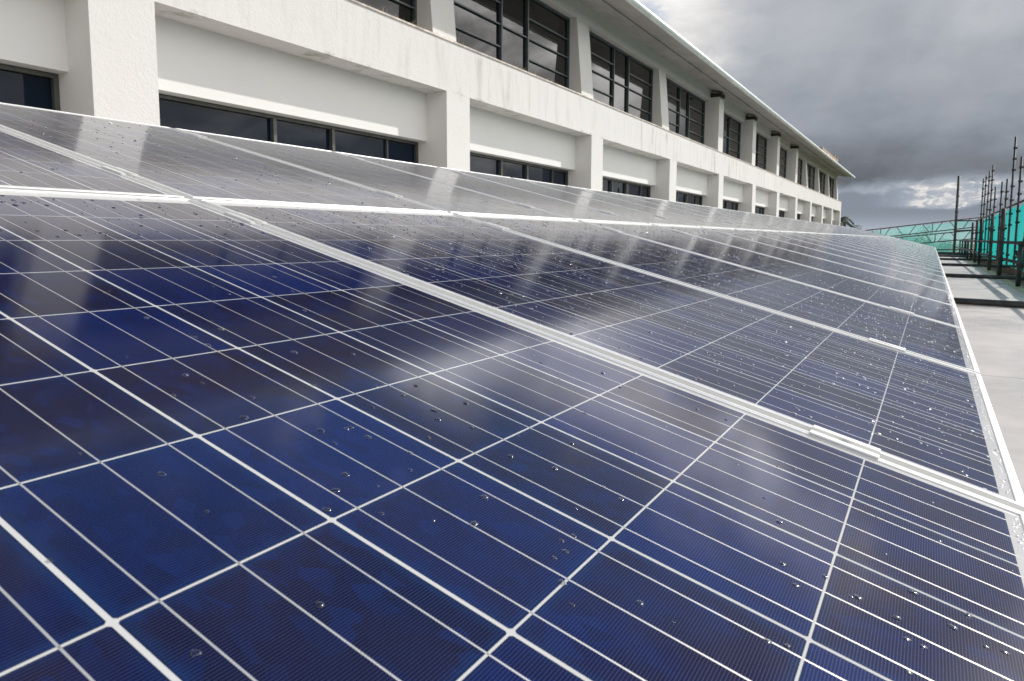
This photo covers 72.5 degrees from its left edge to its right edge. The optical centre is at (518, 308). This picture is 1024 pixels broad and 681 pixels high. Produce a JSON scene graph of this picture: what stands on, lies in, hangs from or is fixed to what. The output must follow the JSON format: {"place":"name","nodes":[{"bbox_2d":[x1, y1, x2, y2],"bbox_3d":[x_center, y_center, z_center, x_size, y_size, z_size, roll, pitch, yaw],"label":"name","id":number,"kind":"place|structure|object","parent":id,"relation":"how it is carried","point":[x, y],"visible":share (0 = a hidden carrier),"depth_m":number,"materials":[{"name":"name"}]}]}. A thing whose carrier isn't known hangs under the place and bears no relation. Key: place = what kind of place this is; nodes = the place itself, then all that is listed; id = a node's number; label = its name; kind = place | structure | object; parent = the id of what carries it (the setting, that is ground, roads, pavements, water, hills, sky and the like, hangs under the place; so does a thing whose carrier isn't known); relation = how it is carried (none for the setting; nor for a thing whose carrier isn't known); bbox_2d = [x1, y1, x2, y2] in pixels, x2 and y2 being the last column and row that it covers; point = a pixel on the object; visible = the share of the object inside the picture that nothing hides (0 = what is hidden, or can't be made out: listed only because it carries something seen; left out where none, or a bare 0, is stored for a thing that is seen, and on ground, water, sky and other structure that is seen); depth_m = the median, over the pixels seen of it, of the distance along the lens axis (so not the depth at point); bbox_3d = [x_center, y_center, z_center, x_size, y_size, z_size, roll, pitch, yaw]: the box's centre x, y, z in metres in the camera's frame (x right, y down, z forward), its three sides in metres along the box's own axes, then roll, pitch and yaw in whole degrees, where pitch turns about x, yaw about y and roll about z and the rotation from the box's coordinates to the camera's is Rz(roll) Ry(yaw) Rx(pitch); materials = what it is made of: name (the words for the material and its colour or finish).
{"place":"outdoors","nodes":[
{"label":"outdoors","id":0,"kind":"place"},
{"bbox_2d":[0,0,854,225],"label":"office building","id":1,"kind":"structure","parent":0,"point":[370,78],"depth_m":11.42,"materials":[{"name":"paint"}]},
{"bbox_2d":[0,63,60,110],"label":"window","id":2,"kind":"structure","parent":1,"relation":"in","point":[16,88],"depth_m":6.63,"materials":[{"name":"glass"}]},
{"bbox_2d":[159,94,418,163],"bbox_3d":[-2.935,-1.985,9.535,0.087,1.135,4.901,4,7,30],"label":"window","id":3,"kind":"structure","parent":1,"relation":"in","point":[174,114],"depth_m":9.06,"materials":[{"name":"glass"}]},
{"bbox_2d":[356,0,416,25],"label":"window","id":4,"kind":"structure","parent":1,"relation":"in","point":[406,9],"depth_m":11.04,"materials":[{"name":"black glass"}]},
{"bbox_2d":[453,0,569,88],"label":"window","id":5,"kind":"structure","parent":1,"relation":"in","point":[531,34],"depth_m":14.24,"materials":[{"name":"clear glass"}]},
{"bbox_2d":[470,152,567,185],"bbox_3d":[-0.112,-2.458,14.295,0.087,1.135,4.901,4,7,30],"label":"window","id":6,"kind":"structure","parent":1,"relation":"in","point":[496,166],"depth_m":14.38,"materials":[{"name":"glass"}]},
{"bbox_2d":[589,31,652,122],"bbox_3d":[2.723,-5.995,18.744,0.087,1.815,4.901,4,7,30],"label":"window","id":7,"kind":"structure","parent":1,"relation":"in","point":[619,79],"depth_m":18.79,"materials":[{"name":"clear glass"}]},
{"bbox_2d":[602,177,650,197],"bbox_3d":[2.712,-2.931,19.055,0.087,1.135,4.901,4,7,30],"label":"window","id":8,"kind":"structure","parent":1,"relation":"in","point":[624,187],"depth_m":19.43,"materials":[{"name":"glass"}]},
{"bbox_2d":[666,78,704,144],"bbox_3d":[5.547,-6.468,23.505,0.087,1.815,4.901,4,7,30],"label":"window","id":9,"kind":"structure","parent":1,"relation":"in","point":[686,111],"depth_m":23.74,"materials":[{"name":"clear glass"}]},
{"bbox_2d":[676,191,702,204],"bbox_3d":[5.536,-3.403,23.816,0.087,1.135,4.901,4,7,30],"label":"window","id":10,"kind":"structure","parent":1,"relation":"in","point":[682,197],"depth_m":24.55,"materials":[{"name":"glass"}]},
{"bbox_2d":[723,200,737,210],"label":"window","id":11,"kind":"structure","parent":1,"relation":"in","point":[730,205],"depth_m":29.57,"materials":[{"name":"glass"}]},
{"bbox_2d":[723,113,740,158],"bbox_3d":[8.371,-6.940,28.265,0.087,1.815,4.901,4,7,30],"label":"window","id":12,"kind":"structure","parent":1,"relation":"in","point":[731,127],"depth_m":29.18,"materials":[{"name":"black glass"}]},
{"bbox_2d":[755,206,763,214],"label":"window","id":13,"kind":"structure","parent":1,"relation":"in","point":[758,210],"depth_m":34.60,"materials":[{"name":"glass"}]},
{"bbox_2d":[755,132,766,169],"bbox_3d":[11.195,-7.413,33.025,0.087,1.815,4.901,4,7,30],"label":"window","id":14,"kind":"structure","parent":1,"relation":"in","point":[761,142],"depth_m":34.17,"materials":[{"name":"black glass"}]},
{"bbox_2d":[779,147,786,178],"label":"window","id":15,"kind":"structure","parent":1,"relation":"in","point":[783,153],"depth_m":39.19,"materials":[{"name":"black glass"}]},
{"bbox_2d":[797,158,801,184],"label":"window","id":16,"kind":"structure","parent":1,"relation":"in","point":[799,175],"depth_m":44.18,"materials":[{"name":"black glass"}]},
{"bbox_2d":[807,163,814,189],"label":"window","id":17,"kind":"structure","parent":1,"relation":"in","point":[810,169],"depth_m":48.25,"materials":[{"name":"black glass"}]},
{"bbox_2d":[819,171,824,193],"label":"window","id":18,"kind":"structure","parent":1,"relation":"in","point":[821,175],"depth_m":53.10,"materials":[{"name":"black glass"}]},
{"bbox_2d":[829,177,833,197],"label":"window","id":19,"kind":"structure","parent":1,"relation":"in","point":[831,181],"depth_m":58.02,"materials":[{"name":"black glass"}]},
{"bbox_2d":[637,0,1023,243],"label":"sky","id":20,"kind":"structure","parent":0,"point":[911,98],"materials":[{"name":"grey"}]},
{"bbox_2d":[930,244,973,255],"bbox_3d":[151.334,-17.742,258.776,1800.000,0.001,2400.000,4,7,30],"label":"ground","id":21,"kind":"structure","parent":0,"point":[957,248],"depth_m":792.63,"materials":[{"name":"green plant"}]},
{"bbox_2d":[840,217,854,227],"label":"palm tree","id":22,"kind":"object","parent":21,"relation":"on","point":[843,222],"visible":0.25,"depth_m":66.98,"materials":[{"name":"green plant"}]},
{"bbox_2d":[895,226,935,245],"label":"tree","id":23,"kind":"object","parent":21,"relation":"on","point":[921,239],"visible":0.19,"depth_m":63.72,"materials":[{"name":"green plant"}]},
{"bbox_2d":[925,238,958,251],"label":"tree","id":24,"kind":"object","parent":21,"relation":"on","point":[943,239],"visible":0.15,"depth_m":74.87,"materials":[{"name":"green plant"}]},
{"bbox_2d":[934,242,963,251],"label":"tree","id":25,"kind":"object","parent":21,"relation":"on","point":[943,247],"visible":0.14,"depth_m":59.37,"materials":[{"name":"green plant"}]},
{"bbox_2d":[939,253,1023,494],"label":"rooftop floor","id":26,"kind":"structure","parent":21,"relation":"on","point":[995,335],"depth_m":4.27,"materials":[{"name":"grey concrete"}]},
{"bbox_2d":[895,231,974,243],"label":"lattice beam","id":27,"kind":"structure","parent":26,"relation":"on","point":[935,236],"depth_m":33.46,"materials":[{"name":"metal"}]},
{"bbox_2d":[866,216,988,236],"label":"lattice beam","id":28,"kind":"structure","parent":27,"relation":"on","point":[925,227],"depth_m":33.59,"materials":[{"name":"metal"}]},
{"bbox_2d":[953,176,959,251],"bbox_3d":[20.187,-4.336,32.166,0.144,3.530,0.126,4,7,30],"label":"scaffold pole","id":29,"kind":"object","parent":26,"relation":"on","point":[956,212],"visible":0.96,"depth_m":32.13,"materials":[{"name":"metal"}]},
{"bbox_2d":[956,240,1017,243],"bbox_3d":[13.052,-1.947,20.007,0.046,0.066,28.500,4,7,30],"label":"ledger tube","id":30,"kind":"object","parent":29,"relation":"attached to","point":[1008,242],"visible":0.8,"depth_m":13.48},
{"bbox_2d":[938,255,985,257],"bbox_3d":[15.647,-1.879,24.950,2.256,0.068,0.062,6,8,43],"label":"roof tube","id":31,"kind":"object","parent":26,"relation":"on","point":[957,256],"visible":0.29,"depth_m":24.95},
{"bbox_2d":[939,258,995,260],"bbox_3d":[13.309,-1.488,21.009,2.256,0.068,0.062,6,8,43],"label":"roof tube","id":32,"kind":"object","parent":26,"relation":"on","point":[966,259],"visible":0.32,"depth_m":20.93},
{"bbox_2d":[969,222,974,258],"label":"scaffold pole","id":33,"kind":"object","parent":26,"relation":"on","point":[971,243],"visible":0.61,"depth_m":21.05,"materials":[{"name":"metal"}]},
{"bbox_2d":[973,220,978,262],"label":"scaffold pole","id":34,"kind":"object","parent":26,"relation":"on","point":[976,238],"visible":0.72,"depth_m":19.00,"materials":[{"name":"metal"}]},
{"bbox_2d":[941,263,1015,267],"bbox_3d":[10.513,-1.019,16.295,2.256,0.068,0.062,6,8,43],"label":"roof tube","id":35,"kind":"object","parent":26,"relation":"on","point":[974,265],"visible":0.48,"depth_m":16.18,"materials":[{"name":"metal"}]},
{"bbox_2d":[977,218,983,263],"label":"scaffold pole","id":36,"kind":"object","parent":26,"relation":"on","point":[980,238],"visible":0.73,"depth_m":17.29,"materials":[{"name":"metal"}]},
{"bbox_2d":[945,273,1023,279],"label":"roof tube","id":37,"kind":"object","parent":26,"relation":"on","point":[982,276],"visible":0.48,"depth_m":11.24,"materials":[{"name":"metal"}]},
{"bbox_2d":[953,297,1023,307],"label":"roof tube","id":38,"kind":"object","parent":26,"relation":"on","point":[990,302],"depth_m":6.56,"materials":[{"name":"metal"}]},
{"bbox_2d":[987,214,994,270],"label":"scaffold pole","id":39,"kind":"object","parent":26,"relation":"on","point":[992,230],"visible":0.85,"depth_m":14.12,"materials":[{"name":"metal"}]},
{"bbox_2d":[956,247,1023,265],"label":"ledger tube","id":40,"kind":"object","parent":39,"relation":"attached to","point":[1006,259],"visible":0.8,"depth_m":13.20,"materials":[{"name":"metal"}]},
{"bbox_2d":[968,257,1023,287],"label":"walkway boards","id":41,"kind":"object","parent":26,"relation":"attached to","point":[993,269],"visible":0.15,"depth_m":16.21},
{"bbox_2d":[972,253,1023,280],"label":"toe board","id":42,"kind":"object","parent":41,"relation":"on","point":[1011,271],"depth_m":16.16,"materials":[{"name":"wood"}]},
{"bbox_2d":[997,208,1006,274],"bbox_3d":[8.306,-1.141,11.991,0.106,1.160,0.089,4,7,30],"label":"scaffold pole","id":43,"kind":"object","parent":26,"relation":"on","point":[1002,228],"visible":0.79,"depth_m":11.97,"materials":[{"name":"metal"}]},
{"bbox_2d":[1015,241,1023,286],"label":"scaffold pole","id":44,"kind":"object","parent":26,"relation":"on","point":[1019,264],"visible":1,"depth_m":9.35,"materials":[{"name":"metal"}]},
{"bbox_2d":[978,178,984,246],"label":"scaffold pole","id":45,"kind":"object","parent":21,"relation":"on","point":[982,196],"visible":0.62,"depth_m":27.90,"materials":[{"name":"metal"}]},
{"bbox_2d":[981,175,987,255],"bbox_3d":[17.666,0.106,26.885,0.085,10.340,0.078,4,7,30],"label":"scaffold pole","id":46,"kind":"object","parent":21,"relation":"on","point":[985,194],"visible":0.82,"depth_m":26.46,"materials":[{"name":"metal"}]},
{"bbox_2d":[983,171,990,255],"bbox_3d":[16.751,0.244,25.341,0.085,10.370,0.078,4,7,30],"label":"scaffold pole","id":47,"kind":"object","parent":21,"relation":"on","point":[987,209],"visible":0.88,"depth_m":24.95,"materials":[{"name":"metal"}]},
{"bbox_2d":[986,165,994,258],"bbox_3d":[15.937,0.351,23.966,0.085,10.430,0.078,4,7,30],"label":"scaffold pole","id":48,"kind":"object","parent":21,"relation":"on","point":[991,199],"visible":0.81,"depth_m":23.57,"materials":[{"name":"metal"}]},
{"bbox_2d":[992,187,996,252],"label":"scaffold pole","id":49,"kind":"object","parent":21,"relation":"on","point":[994,199],"visible":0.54,"depth_m":22.02,"materials":[{"name":"metal"}]},
{"bbox_2d":[996,182,1003,261],"bbox_3d":[13.750,1.145,20.325,0.085,9.570,0.077,4,7,30],"label":"scaffold pole","id":50,"kind":"object","parent":21,"relation":"on","point":[1000,203],"visible":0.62,"depth_m":19.93,"materials":[{"name":"metal"}]},
{"bbox_2d":[1002,179,1008,262],"bbox_3d":[12.936,1.301,18.956,0.085,9.530,0.077,4,7,30],"label":"scaffold pole","id":51,"kind":"object","parent":21,"relation":"on","point":[1006,194],"visible":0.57,"depth_m":18.51,"materials":[{"name":"metal"}]},
{"bbox_2d":[1005,137,1017,264],"bbox_3d":[12.176,0.976,17.625,0.085,10.440,0.077,4,7,30],"label":"scaffold pole","id":52,"kind":"object","parent":21,"relation":"on","point":[1011,196],"visible":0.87,"depth_m":17.23,"materials":[{"name":"metal"}]},
{"bbox_2d":[975,199,1023,221],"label":"ledger tube","id":53,"kind":"object","parent":52,"relation":"attached to","point":[1019,202],"visible":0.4,"depth_m":17.14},
{"bbox_2d":[1012,156,1023,264],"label":"scaffold pole","id":54,"kind":"object","parent":21,"relation":"on","point":[1019,193],"visible":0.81,"depth_m":15.72,"materials":[{"name":"metal"}]},
{"bbox_2d":[977,204,1023,264],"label":"debris net","id":55,"kind":"object","parent":54,"relation":"attached to","point":[1020,234],"visible":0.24,"depth_m":17.57,"materials":[{"name":"fabric"}]},
{"bbox_3d":[7.890,-1.220,15.556,0.172,0.542,36.900,20,15,28],"label":"mounting rail","id":56,"kind":"object","parent":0,"visible":0},
{"bbox_2d":[0,189,1023,680],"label":"solar panel","id":57,"kind":"object","parent":56,"relation":"on","point":[148,573],"visible":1,"depth_m":0.59,"materials":[{"name":"glass"}]},
{"bbox_2d":[190,649,201,656],"bbox_3d":[-0.170,0.180,0.366,0.005,0.002,0.006,4,7,30],"label":"raindrop","id":58,"kind":"object","parent":57,"relation":"on","point":[194,652],"visible":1,"depth_m":0.36,"materials":[{"name":"clear liquid"}]},
{"bbox_2d":[224,212,266,225],"bbox_3d":[-0.602,-0.185,1.533,0.088,0.033,0.043,20,15,28],"label":"panel clamp","id":59,"kind":"object","parent":57,"relation":"attached to","point":[245,217],"visible":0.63,"depth_m":1.53,"materials":[{"name":"metal"}]},
{"bbox_2d":[315,601,324,607],"bbox_3d":[-0.120,0.178,0.421,0.006,0.002,0.006,4,7,30],"label":"raindrop","id":60,"kind":"object","parent":57,"relation":"on","point":[319,604],"visible":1,"depth_m":0.42,"materials":[{"name":"clear liquid"}]},
{"bbox_2d":[809,425,880,458],"bbox_3d":[0.441,0.195,0.953,0.088,0.034,0.043,20,15,28],"label":"panel clamp","id":61,"kind":"object","parent":57,"relation":"attached to","point":[847,442],"visible":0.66,"depth_m":0.95,"materials":[{"name":"metal"}]},
{"bbox_2d":[456,213,979,373],"bbox_3d":[0.711,-0.114,2.551,1.650,0.043,1.000,20,15,28],"label":"solar panel","id":62,"kind":"object","parent":56,"relation":"on","point":[913,329],"visible":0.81,"depth_m":2.41,"materials":[{"name":"glass"}]},
{"bbox_2d":[889,306,913,314],"bbox_3d":[1.480,0.021,2.704,0.088,0.034,0.043,20,15,28],"label":"panel clamp","id":63,"kind":"object","parent":62,"relation":"attached to","point":[901,310],"visible":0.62,"depth_m":2.69,"materials":[{"name":"metal"}]},
{"bbox_2d":[579,220,963,327],"bbox_3d":[1.230,-0.201,3.427,1.650,0.043,1.000,20,15,28],"label":"solar panel","id":64,"kind":"object","parent":56,"relation":"on","point":[706,248],"visible":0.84,"depth_m":3.33,"materials":[{"name":"glass"}]},
{"bbox_2d":[3,118,1023,571],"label":"raindrops","id":65,"kind":"object","parent":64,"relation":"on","point":[707,276],"visible":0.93,"depth_m":2.37,"materials":[{"name":"clear liquid"}]},
{"bbox_2d":[702,227,950,291],"bbox_3d":[2.269,-0.375,5.178,1.650,0.043,1.000,20,15,28],"label":"solar panel","id":66,"kind":"object","parent":56,"relation":"on","point":[866,266],"visible":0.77,"depth_m":5.14,"materials":[{"name":"glass"}]},
{"bbox_2d":[737,229,947,283],"bbox_3d":[2.789,-0.462,6.054,1.650,0.043,1.000,20,15,28],"label":"solar panel","id":67,"kind":"object","parent":56,"relation":"on","point":[852,256],"visible":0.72,"depth_m":6.03,"materials":[{"name":"glass"}]},
{"bbox_2d":[761,230,945,276],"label":"solar panel","id":68,"kind":"object","parent":56,"relation":"on","point":[895,262],"visible":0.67,"depth_m":6.93,"materials":[{"name":"glass"}]},
{"bbox_2d":[780,231,943,271],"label":"solar panel","id":69,"kind":"object","parent":56,"relation":"on","point":[864,251],"visible":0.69,"depth_m":7.82,"materials":[{"name":"glass"}]},
{"bbox_2d":[797,232,942,268],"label":"solar panel","id":70,"kind":"object","parent":56,"relation":"on","point":[882,252],"visible":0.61,"depth_m":8.72,"materials":[{"name":"glass"}]},
{"bbox_2d":[811,233,941,265],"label":"solar panel","id":71,"kind":"object","parent":56,"relation":"on","point":[916,258],"visible":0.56,"depth_m":9.62,"materials":[{"name":"glass"}]},
{"bbox_2d":[819,233,940,262],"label":"solar panel","id":72,"kind":"object","parent":56,"relation":"on","point":[880,247],"visible":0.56,"depth_m":10.50,"materials":[{"name":"glass"}]},
{"bbox_2d":[830,234,939,260],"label":"solar panel","id":73,"kind":"object","parent":56,"relation":"on","point":[885,247],"visible":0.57,"depth_m":11.35,"materials":[{"name":"glass"}]},
{"bbox_2d":[836,234,939,259],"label":"solar panel","id":74,"kind":"object","parent":56,"relation":"on","point":[888,246],"visible":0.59,"depth_m":12.26,"materials":[{"name":"glass"}]},
{"bbox_2d":[841,234,938,257],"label":"solar panel","id":75,"kind":"object","parent":56,"relation":"on","point":[891,246],"visible":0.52,"depth_m":13.14,"materials":[{"name":"glass"}]},
{"bbox_2d":[850,235,938,256],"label":"solar panel","id":76,"kind":"object","parent":56,"relation":"on","point":[894,245],"visible":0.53,"depth_m":14.02,"materials":[{"name":"glass"}]},
{"bbox_2d":[854,235,937,255],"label":"solar panel","id":77,"kind":"object","parent":56,"relation":"on","point":[896,245],"visible":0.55,"depth_m":14.91,"materials":[{"name":"glass"}]},
{"bbox_2d":[857,235,937,254],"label":"solar panel","id":78,"kind":"object","parent":56,"relation":"on","point":[897,244],"visible":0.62,"depth_m":15.78,"materials":[{"name":"glass"}]},
{"bbox_2d":[864,236,937,253],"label":"solar panel","id":79,"kind":"object","parent":56,"relation":"on","point":[902,245],"visible":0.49,"depth_m":16.65,"materials":[{"name":"glass"}]},
{"bbox_3d":[7.257,-1.355,15.918,0.221,0.727,36.900,20,15,28],"label":"mounting rail","id":80,"kind":"object","parent":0,"visible":0},
{"bbox_2d":[0,128,183,198],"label":"solar panel","id":81,"kind":"object","parent":80,"relation":"on","point":[74,174],"visible":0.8,"depth_m":1.60,"materials":[{"name":"glass"}]},
{"bbox_2d":[101,166,137,177],"bbox_3d":[-1.006,-0.333,1.759,0.088,0.033,0.043,20,15,28],"label":"panel clamp","id":82,"kind":"object","parent":81,"relation":"attached to","point":[122,171],"visible":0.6,"depth_m":1.75,"materials":[{"name":"metal"}]},
{"bbox_2d":[0,102,446,212],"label":"solar panel","id":83,"kind":"object","parent":80,"relation":"on","point":[296,185],"visible":0.82,"depth_m":2.28,"materials":[{"name":"glass"}]},
{"bbox_2d":[378,190,402,197],"bbox_3d":[-0.486,-0.420,2.635,0.088,0.033,0.043,20,15,28],"label":"panel clamp","id":84,"kind":"object","parent":83,"relation":"attached to","point":[393,194],"visible":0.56,"depth_m":2.62,"materials":[{"name":"metal"}]},
{"bbox_2d":[174,128,573,219],"bbox_3d":[-0.679,-0.621,3.325,1.650,0.043,1.000,20,15,28],"label":"solar panel","id":85,"kind":"object","parent":80,"relation":"on","point":[345,167],"visible":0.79,"depth_m":3.22,"materials":[{"name":"glass"}]},
{"bbox_2d":[334,151,647,223],"bbox_3d":[-0.160,-0.708,4.201,1.650,0.043,1.000,20,15,28],"label":"solar panel","id":86,"kind":"object","parent":80,"relation":"on","point":[517,195],"visible":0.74,"depth_m":4.13,"materials":[{"name":"glass"}]},
{"bbox_2d":[440,167,695,226],"bbox_3d":[0.359,-0.794,5.077,1.650,0.043,1.000,20,15,28],"label":"solar panel","id":87,"kind":"object","parent":80,"relation":"on","point":[648,218],"visible":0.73,"depth_m":5.03,"materials":[{"name":"glass"}]},
{"bbox_2d":[515,178,728,227],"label":"solar panel","id":88,"kind":"object","parent":80,"relation":"on","point":[649,210],"visible":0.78,"depth_m":5.93,"materials":[{"name":"glass"}]},
{"bbox_2d":[569,186,756,229],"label":"solar panel","id":89,"kind":"object","parent":80,"relation":"on","point":[673,210],"visible":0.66,"depth_m":6.82,"materials":[{"name":"glass"}]},
{"bbox_2d":[611,192,775,230],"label":"solar panel","id":90,"kind":"object","parent":80,"relation":"on","point":[694,211],"visible":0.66,"depth_m":7.71,"materials":[{"name":"glass"}]},
{"bbox_2d":[645,197,791,231],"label":"solar panel","id":91,"kind":"object","parent":80,"relation":"on","point":[724,216],"visible":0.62,"depth_m":8.59,"materials":[{"name":"glass"}]},
{"bbox_2d":[672,201,801,231],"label":"solar panel","id":92,"kind":"object","parent":80,"relation":"on","point":[741,217],"visible":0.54,"depth_m":9.49,"materials":[{"name":"glass"}]},
{"bbox_2d":[693,204,814,232],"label":"solar panel","id":93,"kind":"object","parent":80,"relation":"on","point":[805,231],"visible":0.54,"depth_m":10.35,"materials":[{"name":"glass"}]},
{"bbox_2d":[714,207,824,233],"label":"solar panel","id":94,"kind":"object","parent":80,"relation":"on","point":[770,220],"visible":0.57,"depth_m":11.25,"materials":[{"name":"glass"}]},
{"bbox_2d":[728,209,831,233],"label":"solar panel","id":95,"kind":"object","parent":80,"relation":"on","point":[782,222],"visible":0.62,"depth_m":12.13,"materials":[{"name":"glass"}]},
{"bbox_2d":[741,211,836,233],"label":"solar panel","id":96,"kind":"object","parent":80,"relation":"on","point":[792,223],"visible":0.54,"depth_m":13.02,"materials":[{"name":"glass"}]},
{"bbox_2d":[755,213,844,234],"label":"solar panel","id":97,"kind":"object","parent":80,"relation":"on","point":[801,224],"visible":0.41,"depth_m":13.89,"materials":[{"name":"glass"}]},
{"bbox_2d":[767,215,848,234],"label":"solar panel","id":98,"kind":"object","parent":80,"relation":"on","point":[809,225],"visible":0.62,"depth_m":14.79,"materials":[{"name":"glass"}]},
{"bbox_2d":[775,216,852,234],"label":"solar panel","id":99,"kind":"object","parent":80,"relation":"on","point":[816,226],"visible":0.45,"depth_m":15.69,"materials":[{"name":"glass"}]},
{"bbox_2d":[782,217,854,234],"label":"solar panel","id":100,"kind":"object","parent":80,"relation":"on","point":[818,225],"visible":0.34,"depth_m":16.57,"materials":[{"name":"glass"}]},
{"bbox_2d":[794,219,862,235],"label":"solar panel","id":101,"kind":"object","parent":80,"relation":"on","point":[829,227],"visible":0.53,"depth_m":17.42,"materials":[{"name":"glass"}]},
{"bbox_3d":[8.648,-1.057,15.122,0.114,0.320,36.900,20,15,28],"label":"mounting rail","id":102,"kind":"object","parent":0,"visible":0},
{"bbox_2d":[198,199,1023,511],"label":"solar panel","id":103,"kind":"object","parent":102,"relation":"on","point":[828,405],"visible":0.87,"depth_m":1.42,"materials":[{"name":"glass"}]},
{"bbox_2d":[482,222,509,229],"bbox_3d":[-0.082,-0.272,2.409,0.088,0.033,0.043,20,15,28],"label":"panel clamp","id":104,"kind":"object","parent":103,"relation":"attached to","point":[495,225],"visible":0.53,"depth_m":2.40,"materials":[{"name":"metal"}]},
{"bbox_2d":[868,338,905,351],"bbox_3d":[0.960,0.108,1.829,0.088,0.034,0.043,20,15,28],"label":"panel clamp","id":105,"kind":"object","parent":103,"relation":"attached to","point":[887,344],"visible":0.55,"depth_m":1.82,"materials":[{"name":"metal"}]},
{"bbox_2d":[652,224,955,305],"bbox_3d":[1.750,-0.288,4.303,1.650,0.043,1.000,20,15,28],"label":"solar panel","id":106,"kind":"object","parent":102,"relation":"on","point":[798,258],"visible":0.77,"depth_m":4.25,"materials":[{"name":"glass"}]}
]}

